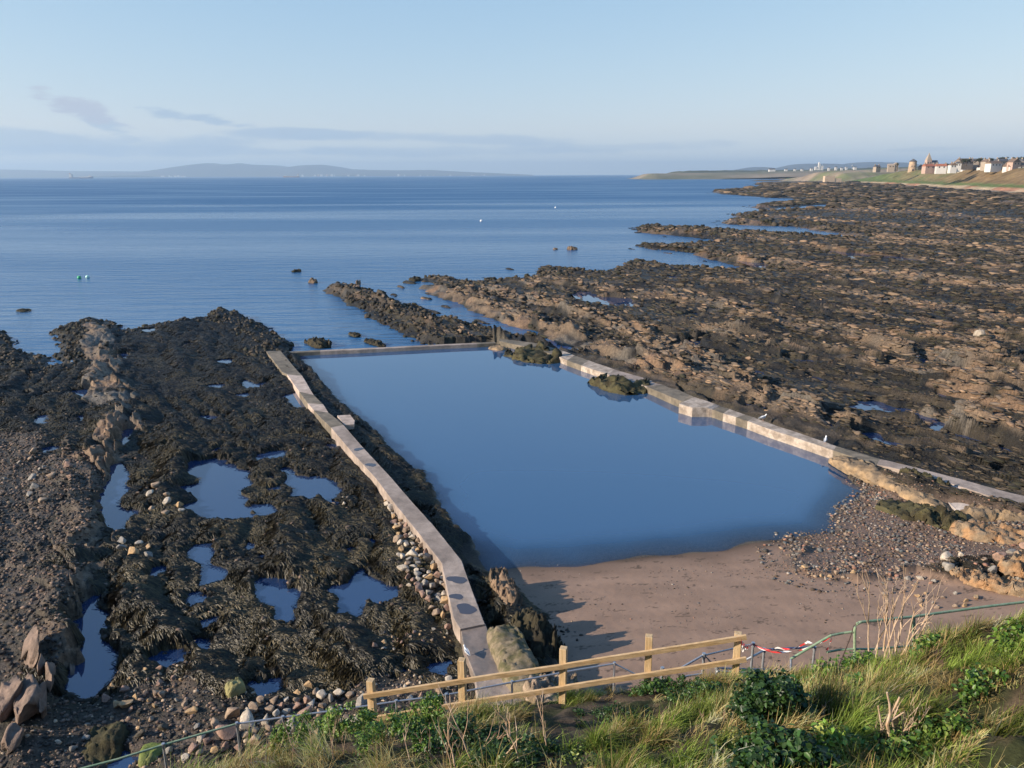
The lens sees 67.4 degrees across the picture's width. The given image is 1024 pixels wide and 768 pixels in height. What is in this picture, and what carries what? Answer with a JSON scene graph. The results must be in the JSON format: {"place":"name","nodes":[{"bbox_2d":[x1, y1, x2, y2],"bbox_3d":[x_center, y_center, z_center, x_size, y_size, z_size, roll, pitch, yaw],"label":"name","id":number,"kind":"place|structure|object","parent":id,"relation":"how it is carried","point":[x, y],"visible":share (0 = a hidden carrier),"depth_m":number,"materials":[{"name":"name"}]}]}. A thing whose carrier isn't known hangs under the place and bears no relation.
{"place":"outdoors","nodes":[
{"label":"outdoors","id":0,"kind":"place"},
{"bbox_2d":[0,163,533,177],"bbox_3d":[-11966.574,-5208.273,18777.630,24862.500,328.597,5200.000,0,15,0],"label":"hills","id":1,"kind":"structure","parent":0,"point":[220,170],"depth_m":17045.57,"materials":[{"name":"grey plant"}]},
{"bbox_2d":[0,175,841,392],"bbox_3d":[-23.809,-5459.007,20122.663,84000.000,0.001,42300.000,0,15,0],"label":"sea","id":2,"kind":"structure","parent":0,"point":[140,251],"depth_m":189.67,"materials":[{"name":"blue liquid"}]},
{"bbox_2d":[304,336,331,348],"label":"sea rock","id":3,"kind":"object","parent":2,"relation":"in","point":[319,343],"visible":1,"depth_m":70.40,"materials":[{"name":"stone"}]},
{"bbox_2d":[364,338,385,346],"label":"sea rock","id":4,"kind":"object","parent":2,"relation":"in","point":[375,342],"visible":0.98,"depth_m":71.05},
{"bbox_2d":[0,179,1023,767],"bbox_3d":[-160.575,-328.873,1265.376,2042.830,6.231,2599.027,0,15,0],"label":"rocky shore","id":5,"kind":"structure","parent":0,"point":[68,651],"depth_m":47.78,"materials":[{"name":"stone"}]},
{"bbox_2d":[13,673,42,724],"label":"slate slab","id":6,"kind":"structure","parent":5,"relation":"on","point":[25,704],"depth_m":20.89,"materials":[{"name":"stone"}]},
{"bbox_2d":[0,427,108,681],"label":"shingle","id":7,"kind":"object","parent":5,"relation":"on","point":[10,664],"visible":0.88,"depth_m":32.59,"materials":[{"name":"gravel"}]},
{"bbox_2d":[0,675,22,722],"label":"slate slab","id":8,"kind":"structure","parent":7,"relation":"on","point":[11,690],"depth_m":21.11,"materials":[{"name":"stone"}]},
{"bbox_2d":[21,624,38,668],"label":"slate slab","id":9,"kind":"structure","parent":7,"relation":"on","point":[30,653],"depth_m":23.26,"materials":[{"name":"stone"}]},
{"bbox_2d":[37,654,45,675],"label":"slate slab","id":10,"kind":"structure","parent":7,"relation":"on","point":[41,666],"depth_m":22.70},
{"bbox_2d":[45,662,55,691],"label":"slate slab","id":11,"kind":"structure","parent":7,"relation":"on","point":[50,669],"depth_m":22.46,"materials":[{"name":"stone"}]},
{"bbox_2d":[81,721,129,764],"bbox_3d":[-10.957,9.630,20.643,1.140,0.658,1.630,-3,16,-11],"label":"weedy mound","id":12,"kind":"object","parent":5,"relation":"on","point":[106,743],"visible":0.82,"depth_m":20.37,"materials":[{"name":"stone"}]},
{"bbox_2d":[0,655,475,767],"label":"shingle","id":13,"kind":"object","parent":5,"relation":"on","point":[171,722],"visible":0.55,"depth_m":21.39,"materials":[{"name":"stone"}]},
{"bbox_2d":[1,722,24,754],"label":"boulder","id":14,"kind":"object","parent":13,"relation":"on","point":[12,737],"depth_m":19.91,"materials":[{"name":"stone"}]},
{"bbox_2d":[38,681,46,718],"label":"slate slab","id":15,"kind":"structure","parent":13,"relation":"on","point":[42,705],"depth_m":21.19,"materials":[{"name":"stone"}]},
{"bbox_2d":[118,699,132,708],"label":"boulder","id":16,"kind":"object","parent":13,"relation":"on","point":[124,704],"visible":1,"depth_m":21.80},
{"bbox_2d":[138,742,165,766],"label":"green rock","id":17,"kind":"object","parent":13,"relation":"on","point":[146,758],"visible":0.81,"depth_m":19.92,"materials":[{"name":"stone"}]},
{"bbox_2d":[215,725,236,739],"bbox_3d":[-7.589,9.322,20.515,0.567,0.445,0.416,-15,39,-6],"label":"boulder","id":18,"kind":"object","parent":13,"relation":"on","point":[228,733],"visible":0.81,"depth_m":20.42,"materials":[{"name":"stone"}]},
{"bbox_2d":[225,707,239,718],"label":"boulder","id":19,"kind":"object","parent":13,"relation":"on","point":[231,712],"visible":0.97,"depth_m":21.21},
{"bbox_2d":[224,677,245,697],"bbox_3d":[-8.035,8.766,22.264,0.595,0.410,0.500,-8,17,-27],"label":"green rock","id":20,"kind":"object","parent":13,"relation":"on","point":[234,687],"visible":1,"depth_m":22.13,"materials":[{"name":"stone"}]},
{"bbox_2d":[239,707,254,729],"bbox_3d":[-7.295,9.270,21.076,0.472,0.339,0.679,-32,45,-29],"label":"boulder","id":21,"kind":"object","parent":13,"relation":"on","point":[246,715],"visible":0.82,"depth_m":21.00,"materials":[{"name":"stone"}]},
{"bbox_2d":[34,329,451,767],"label":"rock pool water","id":22,"kind":"structure","parent":5,"relation":"in","point":[214,491],"depth_m":29.70,"materials":[{"name":"blue"}]},
{"bbox_2d":[248,701,257,712],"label":"boulder","id":23,"kind":"object","parent":5,"relation":"on","point":[253,706],"visible":0.91,"depth_m":21.52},
{"bbox_2d":[0,291,552,704],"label":"seaweed","id":24,"kind":"object","parent":5,"relation":"on","point":[300,666],"visible":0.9,"depth_m":31.82,"materials":[{"name":"plant"}]},
{"bbox_2d":[0,317,582,641],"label":"loose rock","id":25,"kind":"object","parent":5,"relation":"on","point":[202,587],"visible":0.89,"depth_m":31.23,"materials":[{"name":"stone"}]},
{"bbox_2d":[316,689,326,700],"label":"boulder","id":26,"kind":"object","parent":5,"relation":"on","point":[321,694],"visible":1,"depth_m":22.21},
{"bbox_2d":[356,693,366,708],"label":"boulder","id":27,"kind":"object","parent":5,"relation":"on","point":[360,700],"visible":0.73,"depth_m":21.74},
{"bbox_2d":[289,342,495,355],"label":"pool end wall","id":28,"kind":"structure","parent":5,"relation":"on","point":[389,349],"depth_m":67.87,"materials":[{"name":"concrete"}]},
{"bbox_2d":[266,351,523,708],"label":"pool wall","id":29,"kind":"structure","parent":5,"relation":"on","point":[470,629],"depth_m":30.60,"materials":[{"name":"concrete"}]},
{"bbox_2d":[81,661,635,767],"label":"handrail","id":30,"kind":"object","parent":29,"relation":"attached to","point":[283,717],"visible":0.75,"depth_m":19.62,"materials":[{"name":"metal"}]},
{"bbox_2d":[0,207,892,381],"bbox_3d":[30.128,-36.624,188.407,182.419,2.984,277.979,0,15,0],"label":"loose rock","id":31,"kind":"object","parent":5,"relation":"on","point":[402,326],"visible":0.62,"depth_m":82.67,"materials":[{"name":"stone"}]},
{"bbox_2d":[489,565,523,606],"bbox_3d":[-0.208,7.290,27.306,0.910,0.985,2.583,-5,16,-16],"label":"rock ledge","id":32,"kind":"object","parent":5,"relation":"on","point":[504,586],"visible":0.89,"depth_m":27.24,"materials":[{"name":"stone"}]},
{"bbox_2d":[486,624,541,699],"bbox_3d":[0.050,8.334,23.230,1.161,1.064,3.736,-5,16,-16],"label":"rock slab","id":33,"kind":"object","parent":5,"relation":"on","point":[510,649],"visible":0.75,"depth_m":22.97,"materials":[{"name":"stone"}]},
{"bbox_2d":[503,340,561,363],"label":"weedy mound","id":34,"kind":"object","parent":5,"relation":"on","point":[530,353],"visible":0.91,"depth_m":64.54,"materials":[{"name":"plant"}]},
{"bbox_2d":[587,372,650,394],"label":"weedy mound","id":35,"kind":"object","parent":5,"relation":"on","point":[620,384],"visible":0.83,"depth_m":55.01,"materials":[{"name":"plant"}]},
{"bbox_2d":[337,219,1023,510],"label":"rock blades","id":36,"kind":"object","parent":5,"relation":"on","point":[828,328],"visible":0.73,"depth_m":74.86,"materials":[{"name":"stone"}]},
{"bbox_2d":[440,207,1023,443],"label":"loose rock","id":37,"kind":"object","parent":5,"relation":"on","point":[810,322],"visible":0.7,"depth_m":78.88,"materials":[{"name":"stone"}]},
{"bbox_2d":[499,339,1023,510],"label":"pool wall","id":38,"kind":"structure","parent":5,"relation":"on","point":[688,405],"depth_m":46.85,"materials":[{"name":"concrete"}]},
{"bbox_2d":[572,250,1012,451],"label":"rock pool water","id":39,"kind":"structure","parent":5,"relation":"in","point":[937,425],"depth_m":59.38,"materials":[{"name":"blue"}]},
{"bbox_2d":[823,176,841,181],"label":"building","id":40,"kind":"structure","parent":5,"relation":"on","point":[829,179],"depth_m":1205.01,"materials":[{"name":"stone"}]},
{"bbox_2d":[828,460,875,484],"bbox_3d":[17.738,4.419,39.761,1.048,0.370,3.626,-4,16,-15],"label":"rock outcrop","id":41,"kind":"object","parent":5,"relation":"on","point":[843,470],"visible":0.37,"depth_m":39.42,"materials":[{"name":"stone"}]},
{"bbox_2d":[714,181,1023,210],"bbox_3d":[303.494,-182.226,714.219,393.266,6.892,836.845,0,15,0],"label":"loose rock","id":42,"kind":"object","parent":5,"relation":"on","point":[798,189],"visible":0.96,"depth_m":471.68,"materials":[{"name":"stone"}]},
{"bbox_2d":[757,465,1023,596],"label":"shingle","id":43,"kind":"object","parent":5,"relation":"on","point":[846,534],"visible":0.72,"depth_m":31.71,"materials":[{"name":"gravel"}]},
{"bbox_2d":[875,498,922,520],"bbox_3d":[17.748,5.643,34.790,1.746,0.715,2.309,-7,17,-25],"label":"rock outcrop","id":44,"kind":"object","parent":43,"relation":"on","point":[898,508],"visible":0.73,"depth_m":34.71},
{"bbox_2d":[899,467,950,485],"bbox_3d":[19.832,4.448,36.907,0.773,0.585,2.464,-9,17,-29],"label":"rock outcrop","id":45,"kind":"object","parent":43,"relation":"on","point":[939,480],"visible":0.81,"depth_m":36.86,"materials":[{"name":"plant"}]},
{"bbox_2d":[910,503,967,530],"bbox_3d":[18.572,5.779,33.367,1.500,0.897,2.180,-14,20,-40],"label":"rock outcrop","id":46,"kind":"object","parent":43,"relation":"on","point":[928,514],"visible":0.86,"depth_m":33.35,"materials":[{"name":"stone"}]},
{"bbox_2d":[942,562,954,571],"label":"boulder","id":47,"kind":"object","parent":43,"relation":"on","point":[947,566],"visible":0.98,"depth_m":28.79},
{"bbox_2d":[949,518,1023,544],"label":"layered slab","id":48,"kind":"structure","parent":43,"relation":"on","point":[972,529],"depth_m":31.74,"materials":[{"name":"stone"}]},
{"bbox_2d":[992,552,1006,560],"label":"boulder","id":49,"kind":"object","parent":43,"relation":"on","point":[998,555],"visible":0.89,"depth_m":29.13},
{"bbox_2d":[997,553,1023,578],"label":"layered slab","id":50,"kind":"structure","parent":43,"relation":"on","point":[1013,566],"depth_m":28.42,"materials":[{"name":"stone"}]},
{"bbox_2d":[829,455,951,511],"bbox_3d":[18.523,4.683,37.671,1.406,0.499,7.568,-5,16,-17],"label":"rock outcrop","id":51,"kind":"object","parent":5,"relation":"on","point":[871,472],"visible":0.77,"depth_m":37.62,"materials":[{"name":"stone"}]},
{"bbox_2d":[960,503,1023,521],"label":"rock outcrop","id":52,"kind":"object","parent":5,"relation":"on","point":[984,513],"visible":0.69,"depth_m":33.34,"materials":[{"name":"stone"}]},
{"bbox_2d":[0,0,1023,174],"label":"sky","id":53,"kind":"structure","parent":0,"point":[529,87],"materials":[{"name":"blue"}]},
{"bbox_2d":[289,347,852,560],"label":"pool water","id":54,"kind":"structure","parent":0,"point":[515,459],"depth_m":42.14,"materials":[{"name":"blue liquid"}]},
{"bbox_2d":[488,345,507,350],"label":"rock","id":55,"kind":"object","parent":54,"relation":"in","point":[498,348],"visible":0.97,"depth_m":68.30,"materials":[{"name":"stone"}]},
{"bbox_2d":[221,594,1023,767],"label":"grassy bank","id":56,"kind":"structure","parent":0,"point":[564,718],"depth_m":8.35,"materials":[{"name":"plant"}]},
{"bbox_2d":[263,709,334,754],"bbox_3d":[-3.021,4.964,10.924,0.945,0.747,0.649,0,15,0],"label":"leafy shrub","id":57,"kind":"object","parent":56,"relation":"on","point":[305,730],"visible":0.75,"depth_m":10.78,"materials":[{"name":"green plant"}]},
{"bbox_2d":[62,687,543,767],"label":"grass","id":58,"kind":"structure","parent":56,"relation":"on","point":[306,753],"depth_m":8.83,"materials":[{"name":"plant"}]},
{"bbox_2d":[280,711,388,759],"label":"dead stalks","id":59,"kind":"object","parent":56,"relation":"on","point":[333,731],"visible":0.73,"depth_m":8.92,"materials":[{"name":"plant"}]},
{"bbox_2d":[316,700,377,743],"bbox_3d":[-2.169,4.464,10.126,0.801,0.807,0.581,0,15,0],"label":"leafy shrub","id":60,"kind":"object","parent":56,"relation":"on","point":[368,715],"visible":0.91,"depth_m":10.08,"materials":[{"name":"green plant"}]},
{"bbox_2d":[353,704,438,759],"bbox_3d":[-1.312,3.941,8.649,0.974,0.694,0.679,0,15,0],"label":"leafy shrub","id":61,"kind":"object","parent":56,"relation":"on","point":[396,721],"visible":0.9,"depth_m":8.60,"materials":[{"name":"green plant"}]},
{"bbox_2d":[401,690,451,733],"bbox_3d":[-1.137,4.450,10.271,0.734,0.678,0.526,0,15,0],"label":"leafy shrub","id":62,"kind":"object","parent":56,"relation":"on","point":[435,701],"visible":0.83,"depth_m":10.22,"materials":[{"name":"green plant"}]},
{"bbox_2d":[402,713,514,763],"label":"dead stalks","id":63,"kind":"object","parent":56,"relation":"on","point":[451,735],"visible":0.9,"depth_m":8.11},
{"bbox_2d":[421,710,513,758],"bbox_3d":[-0.492,3.931,8.572,1.053,0.565,0.740,0,15,0],"label":"dark shrub","id":64,"kind":"object","parent":56,"relation":"on","point":[472,737],"visible":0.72,"depth_m":8.46,"materials":[{"name":"green plant"}]},
{"bbox_2d":[431,675,546,767],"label":"dead stalks","id":65,"kind":"object","parent":56,"relation":"on","point":[460,734],"visible":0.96,"depth_m":7.50,"materials":[{"name":"plant"}]},
{"bbox_2d":[463,729,563,767],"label":"dark shrub","id":66,"kind":"object","parent":56,"relation":"on","point":[538,753],"visible":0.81,"depth_m":7.56,"materials":[{"name":"green plant"}]},
{"bbox_2d":[363,631,746,721],"bbox_3d":[0.684,5.408,12.851,6.304,2.811,0.180,0,15,0],"label":"post and rail fence","id":67,"kind":"object","parent":56,"relation":"on","point":[371,695],"visible":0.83,"depth_m":12.60,"materials":[{"name":"wood"}]},
{"bbox_2d":[741,637,831,652],"bbox_3d":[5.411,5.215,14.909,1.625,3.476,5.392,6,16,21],"label":"barrier tape","id":68,"kind":"object","parent":67,"relation":"attached to","point":[746,648],"visible":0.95,"depth_m":17.30,"materials":[{"name":"plastic"}]},
{"bbox_2d":[557,746,604,767],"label":"bramble patch","id":69,"kind":"object","parent":56,"relation":"on","point":[589,760],"visible":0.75,"depth_m":7.09,"materials":[{"name":"green plant"}]},
{"bbox_2d":[573,700,657,726],"bbox_3d":[1.521,4.886,11.367,1.235,0.470,0.786,0,15,0],"label":"dark shrub","id":70,"kind":"object","parent":56,"relation":"on","point":[601,713],"visible":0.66,"depth_m":11.40,"materials":[{"name":"green plant"}]},
{"bbox_2d":[627,674,693,695],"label":"leafy shrub","id":71,"kind":"object","parent":56,"relation":"on","point":[657,684],"visible":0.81,"depth_m":12.43,"materials":[{"name":"green plant"}]},
{"bbox_2d":[661,676,727,704],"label":"leafy shrub","id":72,"kind":"object","parent":56,"relation":"on","point":[698,682],"visible":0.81,"depth_m":11.62,"materials":[{"name":"green plant"}]},
{"bbox_2d":[660,641,816,678],"bbox_3d":[5.433,7.733,18.288,5.346,4.429,0.495,-9,18,-31],"label":"handrail","id":73,"kind":"object","parent":56,"relation":"on","point":[704,655],"visible":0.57,"depth_m":18.01,"materials":[{"name":"metal"}]},
{"bbox_2d":[707,725,780,767],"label":"bramble patch","id":74,"kind":"object","parent":56,"relation":"on","point":[738,735],"visible":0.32,"depth_m":6.82,"materials":[{"name":"green plant"}]},
{"bbox_2d":[725,665,818,727],"bbox_3d":[2.620,3.132,7.690,0.858,0.747,0.726,0,15,0],"label":"ivy bush","id":75,"kind":"object","parent":56,"relation":"on","point":[763,693],"visible":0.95,"depth_m":7.54,"materials":[{"name":"green plant"}]},
{"bbox_2d":[709,715,849,767],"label":"ivy bush","id":76,"kind":"object","parent":56,"relation":"on","point":[797,744],"visible":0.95,"depth_m":6.36,"materials":[{"name":"green plant"}]},
{"bbox_2d":[793,656,855,687],"bbox_3d":[4.025,3.877,9.998,0.843,0.706,0.636,0,15,0],"label":"bramble patch","id":77,"kind":"object","parent":56,"relation":"on","point":[823,668],"visible":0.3,"depth_m":9.97,"materials":[{"name":"green plant"}]},
{"bbox_2d":[802,718,858,757],"bbox_3d":[2.857,3.232,6.990,0.586,0.388,0.423,0,15,0],"label":"bramble patch","id":78,"kind":"object","parent":56,"relation":"on","point":[828,733],"visible":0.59,"depth_m":6.95,"materials":[{"name":"green plant"}]},
{"bbox_2d":[835,670,868,688],"bbox_3d":[4.214,3.667,9.368,0.483,0.424,0.437,-10,18,-33],"label":"bramble patch","id":79,"kind":"object","parent":56,"relation":"on","point":[856,677],"visible":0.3,"depth_m":9.37,"materials":[{"name":"green plant"}]},
{"bbox_2d":[832,650,880,673],"bbox_3d":[5.036,4.101,11.262,0.793,0.579,0.605,0,15,0],"label":"bramble patch","id":80,"kind":"object","parent":56,"relation":"on","point":[857,657],"visible":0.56,"depth_m":11.21,"materials":[{"name":"green plant"}]},
{"bbox_2d":[848,720,913,767],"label":"bramble patch","id":81,"kind":"object","parent":56,"relation":"on","point":[883,742],"visible":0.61,"depth_m":7.05,"materials":[{"name":"green plant"}]},
{"bbox_2d":[877,692,903,737],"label":"bare branch","id":82,"kind":"object","parent":56,"relation":"on","point":[888,720],"visible":0.93,"depth_m":7.13,"materials":[{"name":"wood"}]},
{"bbox_2d":[852,565,944,658],"bbox_3d":[5.033,2.984,10.086,1.071,1.339,0.639,9,18,31],"label":"dead plant","id":83,"kind":"object","parent":56,"relation":"on","point":[894,624],"visible":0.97,"depth_m":10.08,"materials":[{"name":"plant"}]},
{"bbox_2d":[867,694,930,743],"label":"dead stalks","id":84,"kind":"object","parent":56,"relation":"on","point":[910,724],"visible":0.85,"depth_m":7.20,"materials":[{"name":"plant"}]},
{"bbox_2d":[790,601,1023,669],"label":"handrail","id":85,"kind":"object","parent":56,"relation":"on","point":[854,648],"visible":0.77,"depth_m":16.87,"materials":[{"name":"metal"}]},
{"bbox_2d":[874,728,940,767],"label":"bramble patch","id":86,"kind":"object","parent":56,"relation":"on","point":[913,738],"visible":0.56,"depth_m":6.94,"materials":[{"name":"green plant"}]},
{"bbox_2d":[909,629,946,659],"bbox_3d":[5.157,3.199,9.512,0.548,0.461,0.366,-4,16,-13],"label":"bramble patch","id":87,"kind":"object","parent":56,"relation":"on","point":[925,639],"visible":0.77,"depth_m":9.46,"materials":[{"name":"green plant"}]},
{"bbox_2d":[911,708,983,743],"bbox_3d":[4.012,3.178,7.079,0.561,0.417,0.414,0,15,0],"label":"bramble patch","id":88,"kind":"object","parent":56,"relation":"on","point":[958,719],"visible":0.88,"depth_m":7.07,"materials":[{"name":"green plant"}]},
{"bbox_2d":[951,662,1012,707],"bbox_3d":[4.584,2.941,7.508,0.551,0.440,0.370,-3,16,-11],"label":"bramble patch","id":89,"kind":"object","parent":56,"relation":"on","point":[973,680],"visible":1,"depth_m":7.46,"materials":[{"name":"green plant"}]},
{"bbox_2d":[986,617,1023,658],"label":"bramble patch","id":90,"kind":"object","parent":56,"relation":"on","point":[1000,637],"visible":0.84,"depth_m":8.77,"materials":[{"name":"green plant"}]},
{"bbox_2d":[629,171,823,179],"bbox_3d":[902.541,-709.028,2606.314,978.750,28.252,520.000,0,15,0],"label":"shore","id":91,"kind":"structure","parent":0,"point":[734,175],"depth_m":2450.32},
{"bbox_2d":[670,167,947,172],"bbox_3d":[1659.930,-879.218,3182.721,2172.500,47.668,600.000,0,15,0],"label":"woodland","id":92,"kind":"object","parent":91,"relation":"on","point":[723,171],"visible":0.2,"depth_m":3098.45,"materials":[{"name":"plant"}]},
{"bbox_2d":[507,539,1023,694],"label":"sand beach","id":93,"kind":"structure","parent":0,"point":[757,602],"depth_m":27.07,"materials":[{"name":"sand"}]},
{"bbox_2d":[511,607,558,658],"bbox_3d":[0.698,7.857,24.578,1.006,1.262,2.315,-7,16,-22],"label":"rock ledge","id":94,"kind":"object","parent":93,"relation":"on","point":[534,627],"visible":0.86,"depth_m":24.20,"materials":[{"name":"stone"}]},
{"bbox_2d":[523,673,558,704],"bbox_3d":[0.904,8.768,21.594,1.072,1.060,1.398,-10,18,-31],"label":"rock slab","id":95,"kind":"object","parent":93,"relation":"on","point":[540,683],"visible":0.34,"depth_m":21.50,"materials":[{"name":"stone"}]},
{"bbox_2d":[547,621,564,661],"bbox_3d":[1.296,8.305,24.527,0.511,0.818,1.969,-5,16,-15],"label":"rock ledge","id":96,"kind":"object","parent":93,"relation":"on","point":[559,642],"visible":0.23,"depth_m":24.10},
{"bbox_2d":[548,670,583,695],"bbox_3d":[1.504,8.716,22.122,0.893,1.064,1.410,-7,16,-22],"label":"rock slab","id":97,"kind":"object","parent":93,"relation":"on","point":[570,679],"visible":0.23,"depth_m":22.04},
{"bbox_2d":[535,541,1022,666],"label":"pebbles","id":98,"kind":"object","parent":93,"relation":"on","point":[774,618],"visible":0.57,"depth_m":27.37,"materials":[{"name":"stone"}]},
{"bbox_2d":[950,565,1023,597],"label":"layered slab","id":99,"kind":"structure","parent":93,"relation":"on","point":[991,581],"depth_m":27.81,"materials":[{"name":"stone"}]},
{"bbox_2d":[732,162,947,170],"bbox_3d":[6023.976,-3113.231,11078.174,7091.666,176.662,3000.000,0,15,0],"label":"hills","id":100,"kind":"structure","parent":0,"point":[833,166],"depth_m":10397.98,"materials":[{"name":"green plant"}]},
{"bbox_2d":[781,168,917,181],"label":"headland","id":101,"kind":"structure","parent":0,"point":[847,175],"depth_m":1396.80,"materials":[{"name":"plant"}]},
{"bbox_2d":[774,168,1023,192],"bbox_3d":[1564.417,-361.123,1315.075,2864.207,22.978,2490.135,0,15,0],"label":"grassy hillside","id":102,"kind":"structure","parent":0,"point":[1007,181],"depth_m":737.59,"materials":[{"name":"plant"}]},
{"bbox_2d":[907,159,916,172],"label":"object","id":103,"kind":"object","parent":102,"relation":"on","point":[912,166],"visible":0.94,"depth_m":992.81,"materials":[{"name":"stone"}]},
{"bbox_2d":[921,163,934,173],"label":"house","id":104,"kind":"structure","parent":102,"relation":"on","point":[928,168],"depth_m":729.98,"materials":[{"name":"pink stone"}]},
{"bbox_2d":[934,163,946,173],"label":"house","id":105,"kind":"structure","parent":102,"relation":"on","point":[940,168],"depth_m":720.29,"materials":[{"name":"grey stone"}]},
{"bbox_2d":[947,162,956,172],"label":"house","id":106,"kind":"structure","parent":102,"relation":"on","point":[952,167],"depth_m":710.43,"materials":[{"name":"grey stone"}]},
{"bbox_2d":[955,157,973,169],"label":"house","id":107,"kind":"structure","parent":102,"relation":"on","point":[969,166],"depth_m":757.06,"materials":[{"name":"grey stone"}]},
{"bbox_2d":[984,159,1001,171],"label":"house","id":108,"kind":"structure","parent":102,"relation":"on","point":[993,166],"depth_m":690.74,"materials":[{"name":"grey stone"}]},
{"bbox_2d":[1006,157,1020,170],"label":"house","id":109,"kind":"structure","parent":102,"relation":"on","point":[1013,163],"depth_m":671.19,"materials":[{"name":"beige stone"}]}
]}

